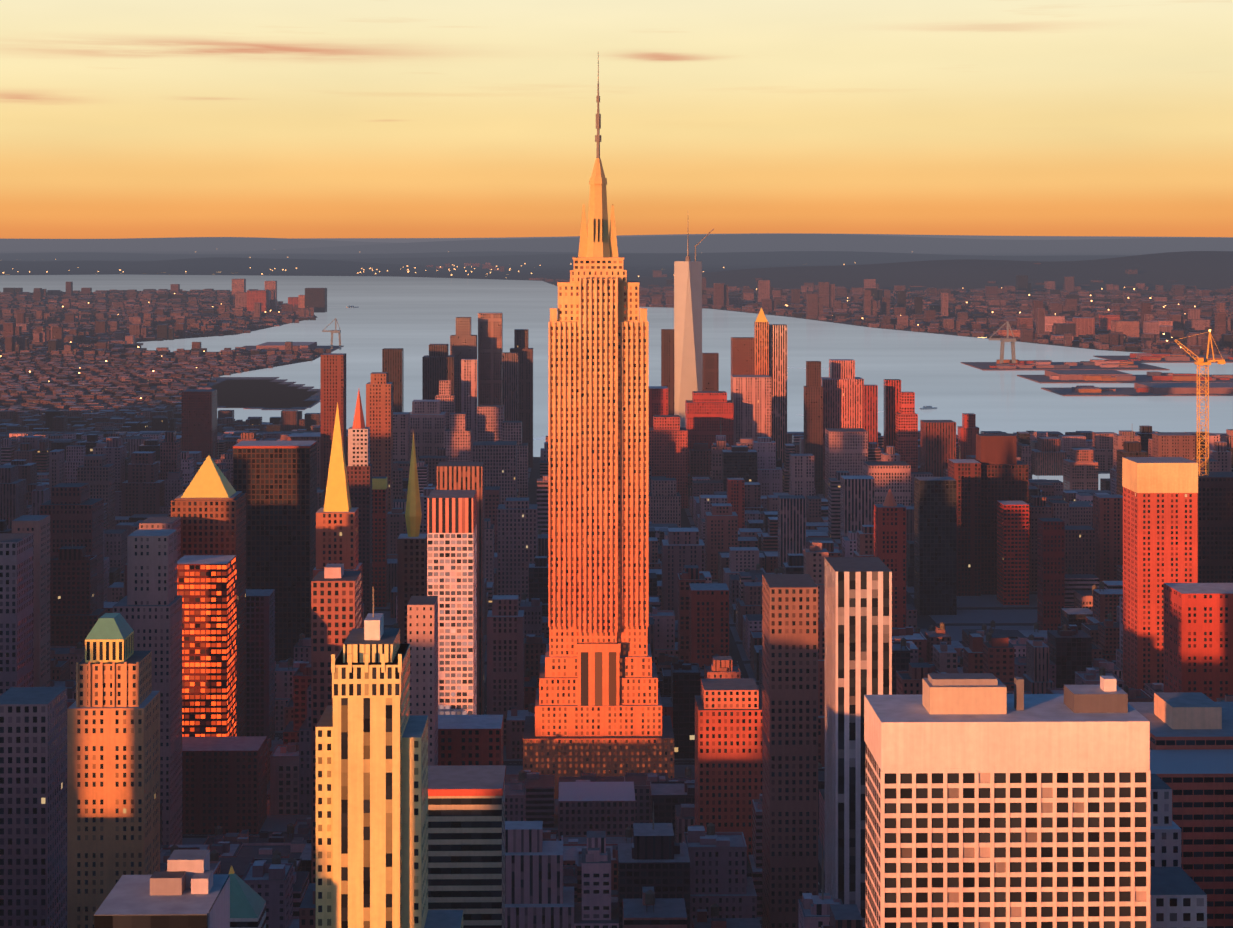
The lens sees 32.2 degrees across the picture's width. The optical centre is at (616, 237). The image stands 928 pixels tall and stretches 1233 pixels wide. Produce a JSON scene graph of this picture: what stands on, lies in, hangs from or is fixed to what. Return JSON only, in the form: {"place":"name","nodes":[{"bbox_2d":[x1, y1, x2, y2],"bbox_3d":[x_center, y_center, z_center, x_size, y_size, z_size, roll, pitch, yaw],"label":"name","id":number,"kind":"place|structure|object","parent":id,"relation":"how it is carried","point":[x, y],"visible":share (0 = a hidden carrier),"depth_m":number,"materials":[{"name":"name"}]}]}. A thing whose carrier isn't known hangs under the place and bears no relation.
{"place":"outdoors","nodes":[
{"label":"outdoors","id":0,"kind":"place"},
{"bbox_2d":[0,237,390,249],"bbox_3d":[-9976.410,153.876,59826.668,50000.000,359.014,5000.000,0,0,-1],"label":"hills","id":1,"kind":"structure","parent":0,"point":[219,243],"depth_m":58657.62,"materials":[{"name":"grey"}]},
{"bbox_2d":[181,455,235,497],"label":"pyramid roof tower","id":2,"kind":"structure","parent":0,"point":[209,480],"depth_m":1330.19,"materials":[{"name":"metal"}]},
{"bbox_2d":[0,257,457,270],"bbox_3d":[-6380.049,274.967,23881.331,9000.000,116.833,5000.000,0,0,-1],"label":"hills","id":3,"kind":"structure","parent":0,"point":[226,264],"depth_m":22669.93,"materials":[{"name":"grey"}]},
{"bbox_2d":[0,251,619,258],"bbox_3d":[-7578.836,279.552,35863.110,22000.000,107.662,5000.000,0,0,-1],"label":"hills","id":4,"kind":"structure","parent":0,"point":[76,255],"depth_m":34919.21,"materials":[{"name":"grey"}]},
{"bbox_2d":[533,435,547,439],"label":"wake boat","id":5,"kind":"object","parent":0,"point":[541,438],"visible":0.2,"depth_m":3548.19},
{"bbox_2d":[2,248,1194,398],"bbox_3d":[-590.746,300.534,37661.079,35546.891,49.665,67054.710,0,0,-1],"label":"shore lights","id":6,"kind":"object","parent":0,"point":[509,270],"visible":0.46,"depth_m":19735.60,"materials":[{"name":"orange"}]},
{"bbox_2d":[104,457,1109,919],"bbox_3d":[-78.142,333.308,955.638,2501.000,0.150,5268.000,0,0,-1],"label":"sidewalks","id":7,"kind":"structure","parent":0,"point":[276,823],"depth_m":1842.42,"materials":[{"name":"grey concrete"}]},
{"bbox_2d":[0,274,1232,456],"bbox_3d":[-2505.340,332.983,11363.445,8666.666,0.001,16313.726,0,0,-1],"label":"bay water","id":8,"kind":"structure","parent":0,"point":[414,317],"depth_m":6323.02,"materials":[{"name":"blue liquid"}]},
{"bbox_2d":[919,406,936,409],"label":"boat","id":9,"kind":"object","parent":8,"relation":"on","point":[927,407],"visible":1,"depth_m":4148.01,"materials":[{"name":"white paint"}]},
{"bbox_2d":[0,250,1232,927],"bbox_3d":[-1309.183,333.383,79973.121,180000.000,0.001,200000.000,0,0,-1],"label":"ground","id":10,"kind":"structure","parent":0,"point":[562,272],"depth_m":20042.72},
{"bbox_2d":[0,257,1232,927],"bbox_3d":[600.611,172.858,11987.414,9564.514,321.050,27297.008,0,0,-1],"label":"city buildings","id":11,"kind":"structure","parent":10,"relation":"on","point":[1048,777],"depth_m":1280.24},
{"bbox_2d":[85,613,133,639],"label":"roof","id":12,"kind":"structure","parent":11,"relation":"on","point":[110,626],"depth_m":888.97,"materials":[{"name":"green metal"}]},
{"bbox_2d":[229,873,265,917],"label":"pyramidal roof","id":13,"kind":"structure","parent":11,"relation":"on","point":[247,901],"depth_m":625.97,"materials":[{"name":"teal metal"}]},
{"bbox_2d":[229,866,234,873],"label":"roof finial","id":14,"kind":"object","parent":13,"relation":"on","point":[231,871],"visible":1,"depth_m":629.49,"materials":[{"name":"gold metal"}]},
{"bbox_2d":[323,402,350,511],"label":"spire","id":15,"kind":"structure","parent":11,"relation":"attached to","point":[337,497],"depth_m":1288.14,"materials":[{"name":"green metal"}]},
{"bbox_2d":[352,390,365,428],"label":"spire","id":16,"kind":"structure","parent":11,"relation":"attached to","point":[358,422],"depth_m":1856.41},
{"bbox_2d":[373,587,373,616],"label":"roof mast","id":17,"kind":"object","parent":11,"relation":"on","point":[373,601],"visible":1,"depth_m":596.59,"materials":[{"name":"silver metal"}]},
{"bbox_2d":[405,431,421,536],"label":"spire","id":18,"kind":"structure","parent":11,"relation":"on","point":[413,514],"depth_m":1339.88,"materials":[{"name":"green metal"}]},
{"bbox_2d":[578,158,617,256],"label":"mooring mast","id":19,"kind":"object","parent":11,"relation":"on","point":[590,245],"visible":0.98,"depth_m":1298.92,"materials":[{"name":"stone"}]},
{"bbox_2d":[595,54,600,157],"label":"antenna","id":20,"kind":"object","parent":19,"relation":"on","point":[598,128],"visible":0.94,"depth_m":1301.97,"materials":[{"name":"grey metal"}]},
{"bbox_2d":[598,219,602,241],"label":"window","id":21,"kind":"structure","parent":19,"relation":"attached to","point":[598,230],"depth_m":1295.62,"materials":[{"name":"black glass"}]},
{"bbox_2d":[77,529,1127,917],"bbox_3d":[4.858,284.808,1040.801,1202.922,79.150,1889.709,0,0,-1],"label":"roof water tanks","id":22,"kind":"object","parent":11,"relation":"on","point":[649,897],"visible":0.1,"depth_m":1330.43,"materials":[{"name":"brown wood"}]},
{"bbox_2d":[6,425,1201,899],"bbox_3d":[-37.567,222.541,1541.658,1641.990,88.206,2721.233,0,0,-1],"label":"roof antenna masts","id":23,"kind":"object","parent":11,"relation":"on","point":[822,835],"visible":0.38,"depth_m":1616.83,"materials":[{"name":"silver metal"}]},
{"bbox_2d":[755,307,767,321],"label":"pyramidal roof","id":24,"kind":"structure","parent":11,"relation":"on","point":[761,317],"depth_m":2929.69,"materials":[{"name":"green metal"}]},
{"bbox_2d":[883,489,896,506],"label":"tower cap","id":25,"kind":"object","parent":11,"relation":"on","point":[889,501],"visible":1,"depth_m":1695.57,"materials":[{"name":"brown"}]},
{"bbox_2d":[1174,332,1224,475],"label":"tower crane","id":26,"kind":"object","parent":11,"relation":"on","point":[1200,361],"visible":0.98,"depth_m":1656.06,"materials":[{"name":"orange paint"}]},
{"bbox_2d":[674,261,701,426],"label":"tapered glass tower","id":27,"kind":"structure","parent":10,"relation":"on","point":[687,328],"depth_m":3128.76,"materials":[{"name":"glass"}]},
{"bbox_2d":[685,228,713,260],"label":"tapered glass tower spire","id":28,"kind":"structure","parent":27,"relation":"on","point":[687,258],"depth_m":3145.39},
{"bbox_2d":[145,342,1232,409],"bbox_3d":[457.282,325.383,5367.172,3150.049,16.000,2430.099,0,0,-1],"label":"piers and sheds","id":29,"kind":"object","parent":10,"relation":"on","point":[268,393],"visible":0.71,"depth_m":4704.32,"materials":[{"name":"grey concrete"}]},
{"bbox_2d":[322,318,340,349],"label":"port crane","id":30,"kind":"object","parent":29,"relation":"on","point":[335,331],"visible":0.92,"depth_m":6337.73,"materials":[{"name":"grey paint"}]},
{"bbox_2d":[989,321,1015,363],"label":"port crane","id":31,"kind":"object","parent":29,"relation":"on","point":[1008,339],"visible":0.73,"depth_m":5545.24,"materials":[{"name":"grey paint"}]},
{"bbox_2d":[989,353,1232,392],"bbox_3d":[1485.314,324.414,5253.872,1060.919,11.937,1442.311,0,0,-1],"label":"piers","id":32,"kind":"structure","parent":29,"relation":"on","point":[1007,364],"depth_m":5428.06,"materials":[{"name":"grey concrete"}]},
{"bbox_2d":[0,0,1232,238],"label":"sky","id":33,"kind":"structure","parent":0,"point":[120,119],"materials":[{"name":"orange"}]},
{"bbox_2d":[329,251,1134,263],"bbox_3d":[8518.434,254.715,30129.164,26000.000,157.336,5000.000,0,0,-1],"label":"hills","id":34,"kind":"structure","parent":0,"point":[813,257],"depth_m":28863.44,"materials":[{"name":"grey"}]},
{"bbox_2d":[249,234,1232,251],"bbox_3d":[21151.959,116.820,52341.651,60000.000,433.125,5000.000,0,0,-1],"label":"hills","id":35,"kind":"structure","parent":0,"point":[782,242],"depth_m":50816.52,"materials":[{"name":"grey"}]},
{"bbox_2d":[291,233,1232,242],"bbox_3d":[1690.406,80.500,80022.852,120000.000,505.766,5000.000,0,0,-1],"label":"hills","id":36,"kind":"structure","parent":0,"point":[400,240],"depth_m":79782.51,"materials":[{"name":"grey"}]},
{"bbox_2d":[627,251,1232,291],"bbox_3d":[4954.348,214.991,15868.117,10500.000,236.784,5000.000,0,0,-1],"label":"hills","id":37,"kind":"structure","parent":0,"point":[1210,270],"depth_m":14742.23,"materials":[{"name":"grey"}]},
{"bbox_2d":[1032,474,1109,489],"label":"water","id":38,"kind":"structure","parent":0,"point":[1059,478],"depth_m":2970.79,"materials":[{"name":"liquid"}]}
]}

